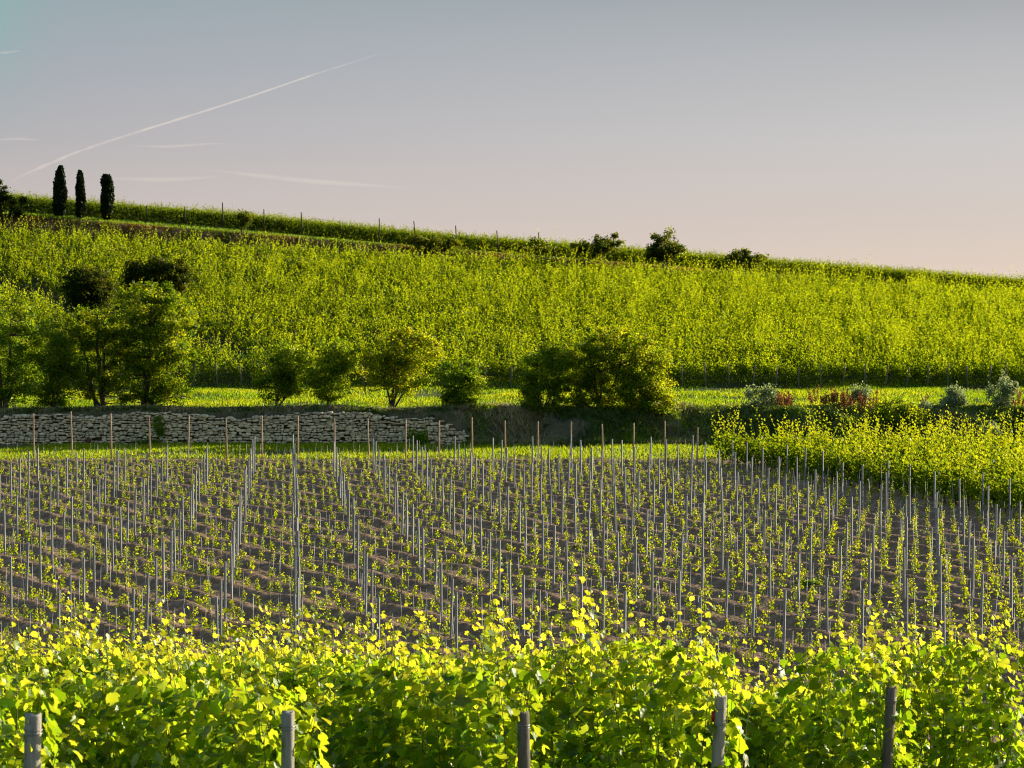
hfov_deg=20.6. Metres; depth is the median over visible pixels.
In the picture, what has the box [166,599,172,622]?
young vine
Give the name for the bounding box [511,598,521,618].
young vine
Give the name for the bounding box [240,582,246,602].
young vine
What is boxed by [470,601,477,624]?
young vine
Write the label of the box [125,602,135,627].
young vine
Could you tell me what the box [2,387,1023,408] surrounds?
terrace
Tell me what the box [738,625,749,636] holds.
young vine
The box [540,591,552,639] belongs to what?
young vine
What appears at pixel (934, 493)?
trellis post
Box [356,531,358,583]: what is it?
trellis post
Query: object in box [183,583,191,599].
young vine
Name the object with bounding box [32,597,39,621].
young vine
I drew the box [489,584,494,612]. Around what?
young vine
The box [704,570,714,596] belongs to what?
young vine
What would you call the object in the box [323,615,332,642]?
young vine
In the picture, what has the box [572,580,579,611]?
young vine
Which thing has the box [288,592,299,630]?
young vine
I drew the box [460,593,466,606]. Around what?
young vine
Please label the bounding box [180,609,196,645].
young vine
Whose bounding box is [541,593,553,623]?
young vine
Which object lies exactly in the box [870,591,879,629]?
young vine
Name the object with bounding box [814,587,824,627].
young vine
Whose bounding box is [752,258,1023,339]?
vine row
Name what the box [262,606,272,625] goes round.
young vine
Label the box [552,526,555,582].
trellis post
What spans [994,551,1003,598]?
young vine
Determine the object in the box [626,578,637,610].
young vine
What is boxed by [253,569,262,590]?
young vine
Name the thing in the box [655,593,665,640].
young vine
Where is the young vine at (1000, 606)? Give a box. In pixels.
[996,581,1006,615]
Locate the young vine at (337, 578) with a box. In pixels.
[331,565,345,587]
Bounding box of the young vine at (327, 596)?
[320,576,331,607]
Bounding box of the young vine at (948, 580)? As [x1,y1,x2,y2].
[942,572,951,591]
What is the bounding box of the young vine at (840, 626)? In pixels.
[830,606,846,635]
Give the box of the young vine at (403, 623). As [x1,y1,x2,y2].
[397,594,410,624]
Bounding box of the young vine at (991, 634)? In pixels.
[987,614,993,637]
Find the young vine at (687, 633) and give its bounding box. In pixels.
[676,627,691,639]
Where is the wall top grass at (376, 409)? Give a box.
[0,402,485,425]
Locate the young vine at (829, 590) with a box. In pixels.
[824,575,832,597]
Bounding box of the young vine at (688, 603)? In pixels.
[684,570,694,608]
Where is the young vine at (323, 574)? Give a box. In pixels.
[318,550,330,586]
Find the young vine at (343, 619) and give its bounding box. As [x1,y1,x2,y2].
[333,604,347,624]
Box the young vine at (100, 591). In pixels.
[95,581,103,598]
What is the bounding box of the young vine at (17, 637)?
[11,620,20,644]
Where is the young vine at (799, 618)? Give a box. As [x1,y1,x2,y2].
[794,584,805,627]
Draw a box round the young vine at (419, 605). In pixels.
[414,592,427,608]
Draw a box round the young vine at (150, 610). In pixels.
[139,584,152,612]
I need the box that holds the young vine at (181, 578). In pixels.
[178,558,188,587]
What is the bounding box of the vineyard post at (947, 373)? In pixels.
[947,363,948,384]
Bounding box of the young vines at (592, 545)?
[0,439,1023,693]
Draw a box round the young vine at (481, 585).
[474,576,483,593]
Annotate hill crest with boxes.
[25,210,901,283]
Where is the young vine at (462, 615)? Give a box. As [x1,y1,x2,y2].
[458,598,465,621]
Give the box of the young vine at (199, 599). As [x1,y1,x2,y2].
[193,575,206,605]
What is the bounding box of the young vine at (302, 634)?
[298,610,306,636]
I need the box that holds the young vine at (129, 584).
[122,550,131,589]
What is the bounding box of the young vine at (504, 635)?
[497,608,507,650]
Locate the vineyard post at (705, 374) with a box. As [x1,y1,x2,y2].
[704,362,706,387]
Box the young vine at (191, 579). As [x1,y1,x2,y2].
[183,559,195,588]
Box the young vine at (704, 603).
[697,557,713,610]
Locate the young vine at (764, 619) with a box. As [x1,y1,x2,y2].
[759,588,770,626]
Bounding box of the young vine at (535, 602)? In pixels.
[531,583,537,606]
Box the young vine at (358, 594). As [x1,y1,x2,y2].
[353,587,360,598]
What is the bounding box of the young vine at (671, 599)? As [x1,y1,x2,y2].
[667,586,674,605]
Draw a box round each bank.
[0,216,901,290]
[0,407,1022,445]
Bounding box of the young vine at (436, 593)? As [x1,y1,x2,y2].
[434,585,439,596]
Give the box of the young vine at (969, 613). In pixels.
[963,577,975,622]
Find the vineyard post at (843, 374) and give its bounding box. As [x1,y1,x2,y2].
[842,364,845,384]
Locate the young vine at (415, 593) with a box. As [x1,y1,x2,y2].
[412,573,418,596]
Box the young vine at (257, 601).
[254,582,262,608]
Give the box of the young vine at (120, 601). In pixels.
[112,596,124,605]
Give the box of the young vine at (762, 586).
[755,574,767,595]
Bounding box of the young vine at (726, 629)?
[723,602,732,633]
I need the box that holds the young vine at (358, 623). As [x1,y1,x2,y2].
[355,597,360,627]
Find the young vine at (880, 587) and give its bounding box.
[876,580,886,595]
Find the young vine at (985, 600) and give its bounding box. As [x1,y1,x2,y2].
[974,582,992,613]
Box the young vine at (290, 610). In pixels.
[285,575,292,616]
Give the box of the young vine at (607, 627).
[599,577,614,634]
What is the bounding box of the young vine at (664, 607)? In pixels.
[653,579,665,615]
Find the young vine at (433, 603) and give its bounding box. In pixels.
[430,574,439,612]
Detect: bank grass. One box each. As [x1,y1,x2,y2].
[460,401,1023,445]
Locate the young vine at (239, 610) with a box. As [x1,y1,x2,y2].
[234,588,244,623]
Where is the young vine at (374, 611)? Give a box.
[373,590,376,616]
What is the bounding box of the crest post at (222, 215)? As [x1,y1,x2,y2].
[222,202,223,227]
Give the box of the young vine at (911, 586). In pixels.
[908,549,921,599]
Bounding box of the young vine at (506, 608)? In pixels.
[504,587,508,615]
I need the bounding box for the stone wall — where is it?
[0,411,469,444]
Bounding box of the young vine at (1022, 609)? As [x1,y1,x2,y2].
[1016,593,1023,630]
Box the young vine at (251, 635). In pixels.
[247,628,256,642]
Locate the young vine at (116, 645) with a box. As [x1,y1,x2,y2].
[113,625,124,646]
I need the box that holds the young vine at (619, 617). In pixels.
[611,589,622,625]
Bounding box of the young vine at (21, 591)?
[18,569,24,598]
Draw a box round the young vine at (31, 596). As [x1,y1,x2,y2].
[24,562,35,600]
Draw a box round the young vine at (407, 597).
[402,578,411,606]
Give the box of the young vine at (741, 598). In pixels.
[735,578,744,602]
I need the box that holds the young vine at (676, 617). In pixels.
[671,587,677,621]
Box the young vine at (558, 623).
[554,591,566,627]
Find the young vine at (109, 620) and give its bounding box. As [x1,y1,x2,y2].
[104,598,113,623]
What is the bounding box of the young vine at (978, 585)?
[977,559,981,587]
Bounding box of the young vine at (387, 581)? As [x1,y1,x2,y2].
[382,560,391,586]
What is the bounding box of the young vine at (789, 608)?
[786,571,793,612]
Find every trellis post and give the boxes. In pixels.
[0,474,0,512]
[3,509,5,554]
[9,556,11,618]
[10,463,11,504]
[16,495,17,542]
[19,458,20,498]
[25,543,28,599]
[27,490,28,528]
[28,451,29,489]
[37,448,38,483]
[38,480,39,523]
[38,527,40,582]
[49,472,50,512]
[51,519,52,567]
[56,467,57,504]
[57,590,59,652]
[62,512,64,557]
[66,457,67,496]
[69,575,71,633]
[71,497,72,542]
[76,452,76,489]
[82,558,84,617]
[83,448,84,482]
[83,491,84,524]
[91,479,92,522]
[93,545,95,596]
[98,476,99,514]
[104,465,105,503]
[104,525,106,580]
[111,517,113,570]
[113,462,114,496]
[117,450,117,489]
[119,507,121,556]
[124,448,125,483]
[127,501,128,542]
[131,588,134,650]
[134,489,136,535]
[142,479,144,522]
[145,573,148,633]
[147,476,148,514]
[150,464,151,506]
[154,558,156,616]
[156,460,157,496]
[161,457,162,489]
[162,542,164,600]
[166,447,167,481]
[170,531,172,581]
[173,520,175,569]
[179,511,180,554]
[181,496,183,544]
[190,491,191,530]
[192,483,193,523]
[195,471,196,511]
[197,467,199,505]
[203,456,204,492]
[206,447,207,483]
[215,597,218,652]
[219,579,221,637]
[224,561,225,618]
[230,546,232,598]
[232,530,233,581]
[233,522,234,566]
[236,507,238,555]
[238,495,240,543]
[239,488,241,533]
[244,483,245,521]
[245,466,246,504]
[248,458,248,497]
[250,454,250,489]
[252,439,253,471]
[254,436,254,471]
[291,502,293,544]
[292,434,293,459]
[293,467,294,506]
[293,476,295,514]
[293,594,295,646]
[294,454,295,489]
[294,547,295,592]
[295,517,297,568]
[296,489,297,516]
[296,578,298,636]
[297,504,298,530]
[297,531,298,577]
[297,556,299,615]
[333,442,334,476]
[336,447,337,481]
[339,458,340,497]
[340,467,342,505]
[343,473,344,513]
[346,481,347,521]
[348,489,349,528]
[352,498,353,542]
[353,509,354,552]
[356,519,358,559]
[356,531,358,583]
[362,546,364,604]
[364,554,367,615]
[370,570,372,635]
[372,438,373,472]
[375,442,375,476]
[377,598,379,656]
[378,449,379,481]
[383,454,384,487]
[384,460,385,497]
[388,467,389,503]
[394,474,395,514]
[396,482,397,524]
[401,492,403,533]
[405,499,407,545]
[411,504,413,555]
[412,436,413,470]
[416,440,417,478]
[417,519,419,566]
[421,447,422,482]
[422,528,423,583]
[426,452,427,490]
[430,459,430,496]
[434,465,435,504]
[435,544,436,599]
[440,563,441,615]
[441,476,443,511]
[449,477,451,520]
[450,578,453,637]
[453,491,454,534]
[454,436,455,466]
[455,592,457,658]
[457,444,458,474]
[463,495,465,543]
[464,448,465,481]
[470,452,471,489]
[472,507,473,557]
[475,457,476,498]
[479,515,482,568]
[482,463,483,504]
[489,475,490,513]
[489,532,490,587]
[492,438,493,468]
[498,482,500,522]
[498,540,500,595]
[501,440,501,475]
[505,448,507,481]
[507,486,508,530]
[508,563,511,617]
[513,454,514,487]
[518,501,520,541]
[522,575,524,635]
[523,462,524,497]
[524,508,526,555]
[531,463,532,503]
[532,436,532,470]
[537,590,540,650]
[540,474,541,514]
[542,514,543,566]
[548,448,549,484]
[550,484,551,524]
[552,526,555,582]
[557,454,558,490]
[561,487,562,533]
[565,540,567,600]
[567,461,569,496]
[570,435,571,468]
[573,499,576,542]
[575,464,576,504]
[580,440,581,475]
[580,561,582,612]
[588,510,589,554]
[589,472,590,512]
[591,448,592,482]
[599,480,600,523]
[601,450,602,490]
[602,519,604,569]
[602,576,604,634]
[611,439,612,469]
[612,459,613,496]
[614,486,615,534]
[616,532,619,582]
[621,440,622,475]
[623,591,626,643]
[624,468,625,503]
[631,495,633,543]
[633,447,634,482]
[634,538,636,601]
[637,471,638,511]
[645,510,647,555]
[648,454,649,490]
[650,437,651,471]
[651,552,653,616]
[653,479,654,522]
[658,458,659,497]
[662,514,664,568]
[663,486,666,532]
[665,439,666,475]
[671,468,673,505]
[677,445,678,481]
[677,571,680,640]
[680,535,682,583]
[685,496,686,541]
[690,476,691,514]
[692,435,692,470]
[699,597,701,646]
[701,543,703,592]
[702,481,704,522]
[702,503,703,542]
[704,442,705,475]
[705,460,706,495]
[718,450,719,483]
[720,468,721,492]
[721,490,722,518]
[721,519,723,569]
[725,559,728,617]
[732,440,733,468]
[734,452,735,489]
[736,472,737,514]
[742,499,743,541]
[743,530,745,582]
[746,442,747,474]
[750,457,752,496]
[751,567,755,635]
[757,478,759,523]
[762,447,762,482]
[763,511,765,553]
[767,468,768,502]
[768,541,770,597]
[775,488,776,534]
[778,456,779,490]
[782,590,786,658]
[783,522,785,571]
[785,474,785,512]
[786,445,787,475]
[796,457,797,497]
[797,493,798,545]
[797,554,799,615]
[804,448,805,482]
[807,482,808,522]
[809,528,811,579]
[814,469,815,505]
[821,509,823,553]
[822,451,823,489]
[825,577,827,631]
[828,488,829,530]
[836,472,837,515]
[839,546,841,599]
[842,463,843,495]
[845,522,847,568]
[851,497,852,544]
[858,481,860,521]
[860,589,863,658]
[861,464,862,505]
[867,558,870,616]
[872,526,874,582]
[879,511,881,557]
[880,484,881,524]
[885,472,886,514]
[887,460,888,498]
[903,547,904,597]
[904,499,906,544]
[905,517,907,569]
[905,578,907,641]
[908,479,910,523]
[909,464,910,501]
[933,471,935,513]
[934,492,937,531]
[936,508,937,554]
[937,534,939,581]
[939,555,941,618]
[942,594,945,645]
[958,479,960,524]
[963,498,964,544]
[968,521,969,568]
[972,538,974,597]
[980,574,983,634]
[982,472,983,514]
[987,486,988,531]
[994,504,997,556]
[1002,531,1004,584]
[1009,478,1010,521]
[1010,559,1012,618]
[1019,501,1020,542]
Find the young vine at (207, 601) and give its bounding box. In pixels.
[201,565,213,613]
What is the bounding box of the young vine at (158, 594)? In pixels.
[152,571,161,599]
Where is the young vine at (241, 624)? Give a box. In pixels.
[234,599,244,641]
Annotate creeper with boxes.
[132,414,166,444]
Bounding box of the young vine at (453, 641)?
[451,608,462,651]
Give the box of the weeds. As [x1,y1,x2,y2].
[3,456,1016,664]
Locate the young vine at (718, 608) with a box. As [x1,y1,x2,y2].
[715,605,724,616]
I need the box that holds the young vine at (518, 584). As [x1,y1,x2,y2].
[514,564,521,589]
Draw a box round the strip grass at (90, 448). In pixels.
[0,426,939,459]
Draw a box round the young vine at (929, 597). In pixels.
[920,556,937,616]
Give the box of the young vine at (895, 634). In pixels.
[889,598,899,637]
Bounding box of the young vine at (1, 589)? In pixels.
[0,568,8,590]
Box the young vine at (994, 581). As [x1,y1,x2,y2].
[989,541,999,590]
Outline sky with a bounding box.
[0,0,1023,281]
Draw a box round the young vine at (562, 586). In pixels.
[557,569,569,597]
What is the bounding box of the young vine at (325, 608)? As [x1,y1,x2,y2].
[320,579,330,622]
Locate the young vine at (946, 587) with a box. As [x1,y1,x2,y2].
[943,561,955,602]
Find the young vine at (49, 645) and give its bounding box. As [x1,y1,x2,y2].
[46,614,56,651]
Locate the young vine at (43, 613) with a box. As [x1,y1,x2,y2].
[34,582,48,624]
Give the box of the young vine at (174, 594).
[170,574,179,599]
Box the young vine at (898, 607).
[891,570,903,619]
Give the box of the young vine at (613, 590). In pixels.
[610,582,619,595]
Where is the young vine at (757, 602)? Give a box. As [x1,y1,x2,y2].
[755,583,762,607]
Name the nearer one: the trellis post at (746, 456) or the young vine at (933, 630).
the young vine at (933, 630)
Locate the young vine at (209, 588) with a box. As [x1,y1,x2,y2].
[204,567,213,595]
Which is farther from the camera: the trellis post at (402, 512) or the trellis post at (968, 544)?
the trellis post at (402, 512)
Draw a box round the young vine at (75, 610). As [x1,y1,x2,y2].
[73,575,82,615]
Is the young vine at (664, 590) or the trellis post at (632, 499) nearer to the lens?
the young vine at (664, 590)
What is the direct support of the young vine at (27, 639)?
on the field soil
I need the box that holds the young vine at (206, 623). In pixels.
[201,614,210,630]
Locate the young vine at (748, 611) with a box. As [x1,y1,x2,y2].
[740,585,751,625]
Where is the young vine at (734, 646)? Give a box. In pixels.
[729,593,738,650]
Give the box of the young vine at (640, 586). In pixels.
[634,560,646,602]
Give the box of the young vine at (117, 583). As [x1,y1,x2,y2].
[114,570,122,585]
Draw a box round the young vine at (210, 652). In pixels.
[206,619,215,654]
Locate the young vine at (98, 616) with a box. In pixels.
[89,610,103,619]
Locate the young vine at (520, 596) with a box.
[516,582,521,602]
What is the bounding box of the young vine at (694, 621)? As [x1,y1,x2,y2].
[688,578,697,625]
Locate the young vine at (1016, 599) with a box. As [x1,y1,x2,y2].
[1013,587,1022,603]
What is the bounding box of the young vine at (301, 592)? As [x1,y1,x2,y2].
[294,576,305,598]
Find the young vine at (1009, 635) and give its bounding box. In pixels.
[1005,613,1016,642]
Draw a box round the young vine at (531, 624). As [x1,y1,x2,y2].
[525,592,536,634]
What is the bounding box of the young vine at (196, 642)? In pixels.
[192,614,203,648]
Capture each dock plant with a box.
[775,389,786,404]
[783,394,791,405]
[787,391,794,405]
[807,385,819,402]
[819,391,826,404]
[827,387,835,404]
[834,389,844,407]
[840,394,846,410]
[842,393,854,407]
[858,390,867,407]
[858,398,864,414]
[861,397,874,412]
[869,390,877,410]
[1016,388,1023,407]
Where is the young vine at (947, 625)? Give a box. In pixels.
[945,594,951,630]
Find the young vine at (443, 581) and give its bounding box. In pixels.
[437,562,446,584]
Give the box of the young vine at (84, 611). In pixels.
[81,583,86,618]
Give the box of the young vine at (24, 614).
[20,580,29,621]
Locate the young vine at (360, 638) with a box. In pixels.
[352,620,362,651]
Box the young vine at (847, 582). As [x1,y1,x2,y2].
[842,549,850,589]
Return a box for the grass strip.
[0,446,733,458]
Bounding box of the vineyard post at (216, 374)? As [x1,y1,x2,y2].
[215,363,217,385]
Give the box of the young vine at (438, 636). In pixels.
[430,611,442,645]
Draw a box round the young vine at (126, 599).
[122,572,131,606]
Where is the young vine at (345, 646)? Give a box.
[341,627,350,649]
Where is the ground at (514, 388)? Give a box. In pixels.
[76,387,946,389]
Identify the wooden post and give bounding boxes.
[24,712,42,767]
[280,710,295,767]
[516,711,529,767]
[711,695,726,767]
[881,685,896,767]
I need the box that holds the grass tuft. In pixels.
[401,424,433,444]
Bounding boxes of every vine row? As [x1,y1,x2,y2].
[0,211,269,377]
[0,225,248,380]
[0,236,225,380]
[0,238,209,384]
[0,269,124,378]
[0,271,141,380]
[0,289,97,380]
[0,302,70,378]
[0,311,45,374]
[0,566,550,767]
[0,594,340,767]
[0,616,86,767]
[1,192,1023,291]
[2,193,1021,292]
[4,194,1023,286]
[5,190,1020,285]
[6,193,1023,281]
[8,190,1023,283]
[8,191,1022,285]
[9,215,287,373]
[10,190,1022,279]
[11,191,1022,279]
[18,285,188,375]
[30,209,319,378]
[42,562,770,767]
[52,218,345,377]
[74,215,370,383]
[89,216,383,376]
[114,217,415,380]
[132,223,444,383]
[153,229,463,378]
[175,224,493,380]
[190,231,521,381]
[210,234,537,377]
[230,230,565,377]
[248,228,582,379]
[266,233,608,377]
[286,238,628,379]
[306,237,667,375]
[328,235,688,384]
[341,239,713,384]
[363,234,736,382]
[377,236,777,381]
[400,237,782,382]
[419,242,803,384]
[437,246,833,383]
[451,245,848,382]
[465,234,875,382]
[471,600,920,767]
[489,249,892,384]
[502,239,913,383]
[520,239,933,384]
[533,228,968,383]
[553,235,973,384]
[567,249,993,382]
[574,244,1011,380]
[602,257,1023,384]
[616,250,1023,378]
[622,248,1023,370]
[632,594,1023,767]
[646,251,1023,366]
[661,250,1023,360]
[662,245,1023,357]
[688,255,1023,353]
[705,260,1023,350]
[706,400,1023,513]
[716,249,1023,343]
[725,254,1023,345]
[751,403,1023,504]
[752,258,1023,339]
[755,258,1023,340]
[778,261,1023,333]
[795,397,1023,488]
[796,253,1023,330]
[811,260,1023,328]
[829,260,1023,326]
[842,261,1023,325]
[843,401,1023,469]
[856,254,1023,319]
[868,401,1023,463]
[873,270,1023,315]
[886,261,1023,314]
[901,268,1023,312]
[911,267,1023,311]
[929,404,1023,456]
[932,265,1023,306]
[949,269,1023,307]
[963,264,1023,301]
[965,411,1023,445]
[979,272,1022,301]
[992,281,1023,295]
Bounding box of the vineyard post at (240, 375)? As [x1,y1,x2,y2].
[239,364,242,388]
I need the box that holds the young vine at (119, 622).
[114,602,123,627]
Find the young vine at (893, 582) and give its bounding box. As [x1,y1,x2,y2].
[891,538,902,594]
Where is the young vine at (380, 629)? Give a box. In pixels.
[372,599,384,636]
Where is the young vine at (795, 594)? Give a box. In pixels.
[791,570,800,601]
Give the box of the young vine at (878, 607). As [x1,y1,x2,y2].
[873,576,883,618]
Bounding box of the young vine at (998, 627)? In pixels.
[988,600,1000,651]
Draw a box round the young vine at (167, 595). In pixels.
[163,591,173,598]
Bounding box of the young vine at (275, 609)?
[274,587,284,612]
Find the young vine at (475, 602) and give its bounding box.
[469,594,479,609]
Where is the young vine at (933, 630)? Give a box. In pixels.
[929,609,936,638]
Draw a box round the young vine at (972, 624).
[961,615,976,632]
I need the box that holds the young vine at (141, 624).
[136,590,145,630]
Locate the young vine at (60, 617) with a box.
[54,604,62,627]
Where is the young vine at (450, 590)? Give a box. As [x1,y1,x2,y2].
[448,561,458,601]
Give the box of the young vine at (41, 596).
[35,565,43,603]
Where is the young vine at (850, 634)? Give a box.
[846,599,859,651]
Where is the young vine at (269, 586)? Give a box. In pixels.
[266,559,273,593]
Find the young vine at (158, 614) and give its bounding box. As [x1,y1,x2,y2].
[154,598,162,617]
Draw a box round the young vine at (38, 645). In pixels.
[32,634,44,655]
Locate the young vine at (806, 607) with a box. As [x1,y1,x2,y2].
[802,597,810,616]
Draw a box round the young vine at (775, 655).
[769,620,779,661]
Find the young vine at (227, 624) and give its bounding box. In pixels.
[220,621,229,638]
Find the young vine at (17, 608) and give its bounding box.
[10,592,18,620]
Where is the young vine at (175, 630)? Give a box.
[171,609,178,643]
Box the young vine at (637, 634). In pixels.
[632,609,641,642]
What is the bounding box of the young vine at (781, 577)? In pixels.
[775,554,786,587]
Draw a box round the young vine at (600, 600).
[596,577,607,603]
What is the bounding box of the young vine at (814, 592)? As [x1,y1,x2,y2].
[810,585,820,594]
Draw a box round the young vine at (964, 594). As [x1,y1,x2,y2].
[958,551,970,606]
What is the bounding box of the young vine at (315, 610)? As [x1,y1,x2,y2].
[310,593,322,618]
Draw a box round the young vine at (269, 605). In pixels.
[263,590,273,611]
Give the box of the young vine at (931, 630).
[926,602,941,652]
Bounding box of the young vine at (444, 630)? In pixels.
[440,615,449,636]
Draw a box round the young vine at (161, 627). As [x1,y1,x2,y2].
[157,599,167,640]
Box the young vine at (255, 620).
[250,601,261,623]
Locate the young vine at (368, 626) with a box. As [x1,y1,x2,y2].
[361,595,370,634]
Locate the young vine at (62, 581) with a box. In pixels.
[55,575,66,589]
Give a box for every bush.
[0,178,29,220]
[13,320,91,407]
[233,209,253,239]
[241,340,319,405]
[294,336,363,404]
[401,231,463,254]
[431,352,489,407]
[514,338,580,412]
[522,236,560,260]
[567,232,625,264]
[612,342,680,413]
[643,225,687,270]
[722,247,768,274]
[795,576,822,586]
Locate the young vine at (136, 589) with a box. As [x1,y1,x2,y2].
[129,568,139,593]
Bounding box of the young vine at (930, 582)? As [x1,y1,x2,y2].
[926,571,936,591]
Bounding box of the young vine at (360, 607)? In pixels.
[356,588,364,613]
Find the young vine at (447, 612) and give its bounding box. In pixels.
[440,589,449,615]
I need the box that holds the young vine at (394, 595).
[389,560,399,603]
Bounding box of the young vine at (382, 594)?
[377,573,387,603]
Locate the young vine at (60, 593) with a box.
[54,568,65,605]
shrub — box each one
[741,383,779,409]
[845,381,872,404]
[859,392,940,437]
[917,396,934,413]
[937,381,970,409]
[976,420,1003,436]
[983,369,1019,407]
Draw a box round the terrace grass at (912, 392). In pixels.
[2,375,1023,414]
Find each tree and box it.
[0,300,57,408]
[48,304,145,406]
[52,165,68,216]
[55,263,119,331]
[75,169,86,218]
[99,173,114,219]
[104,277,204,406]
[117,250,196,331]
[353,325,448,407]
[559,324,665,412]
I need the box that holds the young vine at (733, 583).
[728,558,737,590]
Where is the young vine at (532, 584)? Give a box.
[529,572,535,588]
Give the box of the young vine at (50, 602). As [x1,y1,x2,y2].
[44,590,52,604]
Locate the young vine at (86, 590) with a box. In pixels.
[80,551,88,594]
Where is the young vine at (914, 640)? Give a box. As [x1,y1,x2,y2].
[908,621,920,649]
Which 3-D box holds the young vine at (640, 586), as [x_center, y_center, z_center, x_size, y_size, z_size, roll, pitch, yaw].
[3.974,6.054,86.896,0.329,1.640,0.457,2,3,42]
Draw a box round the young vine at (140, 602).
[135,592,143,609]
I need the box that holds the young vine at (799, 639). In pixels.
[795,612,805,646]
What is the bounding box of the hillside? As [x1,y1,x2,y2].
[0,240,1023,389]
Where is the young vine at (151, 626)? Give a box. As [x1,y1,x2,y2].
[147,613,157,633]
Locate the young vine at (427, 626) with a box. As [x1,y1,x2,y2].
[420,589,430,629]
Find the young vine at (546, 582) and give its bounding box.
[540,564,549,591]
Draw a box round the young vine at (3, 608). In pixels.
[0,581,9,617]
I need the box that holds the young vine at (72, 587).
[67,566,74,590]
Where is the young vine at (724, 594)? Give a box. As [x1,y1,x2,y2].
[719,566,731,598]
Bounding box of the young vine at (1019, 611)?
[1015,599,1022,616]
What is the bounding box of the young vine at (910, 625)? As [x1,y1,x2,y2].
[906,590,919,638]
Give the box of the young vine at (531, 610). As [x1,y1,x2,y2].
[527,580,537,619]
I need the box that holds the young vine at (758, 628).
[754,592,765,635]
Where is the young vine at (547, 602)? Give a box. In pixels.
[542,584,554,606]
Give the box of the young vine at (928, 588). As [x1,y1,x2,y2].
[924,551,937,598]
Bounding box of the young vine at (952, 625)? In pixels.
[946,589,958,641]
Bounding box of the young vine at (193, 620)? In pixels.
[188,601,199,626]
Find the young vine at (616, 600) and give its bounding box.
[611,583,618,608]
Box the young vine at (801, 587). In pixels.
[794,552,807,588]
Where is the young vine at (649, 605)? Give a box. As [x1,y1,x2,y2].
[645,601,656,613]
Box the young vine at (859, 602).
[855,580,867,614]
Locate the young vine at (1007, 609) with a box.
[1001,568,1015,630]
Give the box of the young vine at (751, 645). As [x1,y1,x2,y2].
[748,611,755,656]
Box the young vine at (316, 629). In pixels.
[310,602,322,639]
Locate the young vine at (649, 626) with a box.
[646,616,654,634]
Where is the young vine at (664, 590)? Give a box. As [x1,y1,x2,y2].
[663,566,669,592]
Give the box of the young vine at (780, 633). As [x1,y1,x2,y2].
[774,608,782,640]
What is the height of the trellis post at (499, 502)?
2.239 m
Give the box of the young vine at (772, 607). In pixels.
[767,578,774,611]
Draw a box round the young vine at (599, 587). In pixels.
[592,575,605,591]
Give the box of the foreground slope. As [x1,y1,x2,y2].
[615,746,1020,767]
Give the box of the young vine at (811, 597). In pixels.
[806,573,816,602]
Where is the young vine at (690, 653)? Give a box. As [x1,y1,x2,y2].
[687,620,695,655]
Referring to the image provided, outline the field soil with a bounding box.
[0,458,1023,745]
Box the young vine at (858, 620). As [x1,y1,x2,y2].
[855,613,860,623]
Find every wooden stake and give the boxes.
[33,413,34,458]
[70,411,72,455]
[110,413,111,458]
[149,416,150,459]
[187,415,189,459]
[226,418,227,459]
[261,416,262,458]
[297,416,298,459]
[367,419,369,458]
[405,419,406,461]
[438,421,439,462]
[471,417,472,464]
[504,421,505,458]
[537,421,538,459]
[570,422,571,457]
[601,424,603,465]
[633,423,634,463]
[664,421,665,463]
[696,427,697,466]
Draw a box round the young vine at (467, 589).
[464,564,475,592]
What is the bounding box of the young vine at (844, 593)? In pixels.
[842,573,848,601]
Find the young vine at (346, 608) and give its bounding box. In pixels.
[342,580,349,609]
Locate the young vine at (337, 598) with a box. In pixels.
[333,582,344,608]
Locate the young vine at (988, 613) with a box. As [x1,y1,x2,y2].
[977,575,992,627]
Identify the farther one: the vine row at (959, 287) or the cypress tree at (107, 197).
the cypress tree at (107, 197)
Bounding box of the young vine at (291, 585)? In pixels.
[288,573,293,594]
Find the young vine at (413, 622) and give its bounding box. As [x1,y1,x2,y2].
[408,598,417,627]
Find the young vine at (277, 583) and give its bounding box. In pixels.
[273,562,283,591]
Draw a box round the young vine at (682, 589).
[677,565,685,592]
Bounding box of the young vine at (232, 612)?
[229,574,239,620]
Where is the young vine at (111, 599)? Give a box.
[103,562,114,602]
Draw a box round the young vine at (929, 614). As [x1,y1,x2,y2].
[927,596,934,624]
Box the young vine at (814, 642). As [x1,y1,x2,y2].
[807,600,820,649]
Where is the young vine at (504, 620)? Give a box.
[500,597,507,633]
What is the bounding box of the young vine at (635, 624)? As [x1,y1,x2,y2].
[634,596,642,630]
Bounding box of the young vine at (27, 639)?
[23,613,30,647]
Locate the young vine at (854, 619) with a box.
[851,600,857,640]
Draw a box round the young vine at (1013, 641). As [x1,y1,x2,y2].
[1008,608,1019,657]
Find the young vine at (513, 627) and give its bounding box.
[507,591,517,635]
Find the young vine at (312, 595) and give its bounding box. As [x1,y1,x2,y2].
[310,576,316,603]
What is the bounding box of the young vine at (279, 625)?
[276,600,289,629]
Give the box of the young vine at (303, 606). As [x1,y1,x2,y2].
[299,596,310,616]
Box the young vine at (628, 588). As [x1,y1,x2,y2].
[623,574,630,599]
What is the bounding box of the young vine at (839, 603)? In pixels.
[834,569,843,619]
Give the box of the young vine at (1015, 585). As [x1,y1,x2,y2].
[1007,554,1019,592]
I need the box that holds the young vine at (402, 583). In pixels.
[396,569,408,591]
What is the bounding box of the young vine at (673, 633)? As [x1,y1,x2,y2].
[670,608,676,647]
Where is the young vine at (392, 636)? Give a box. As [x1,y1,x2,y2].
[388,613,393,644]
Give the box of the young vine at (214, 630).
[208,598,215,634]
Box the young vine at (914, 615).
[911,608,918,621]
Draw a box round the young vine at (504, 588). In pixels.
[503,563,511,596]
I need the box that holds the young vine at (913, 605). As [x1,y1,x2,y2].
[909,593,918,612]
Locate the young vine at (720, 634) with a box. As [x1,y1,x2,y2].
[716,625,724,641]

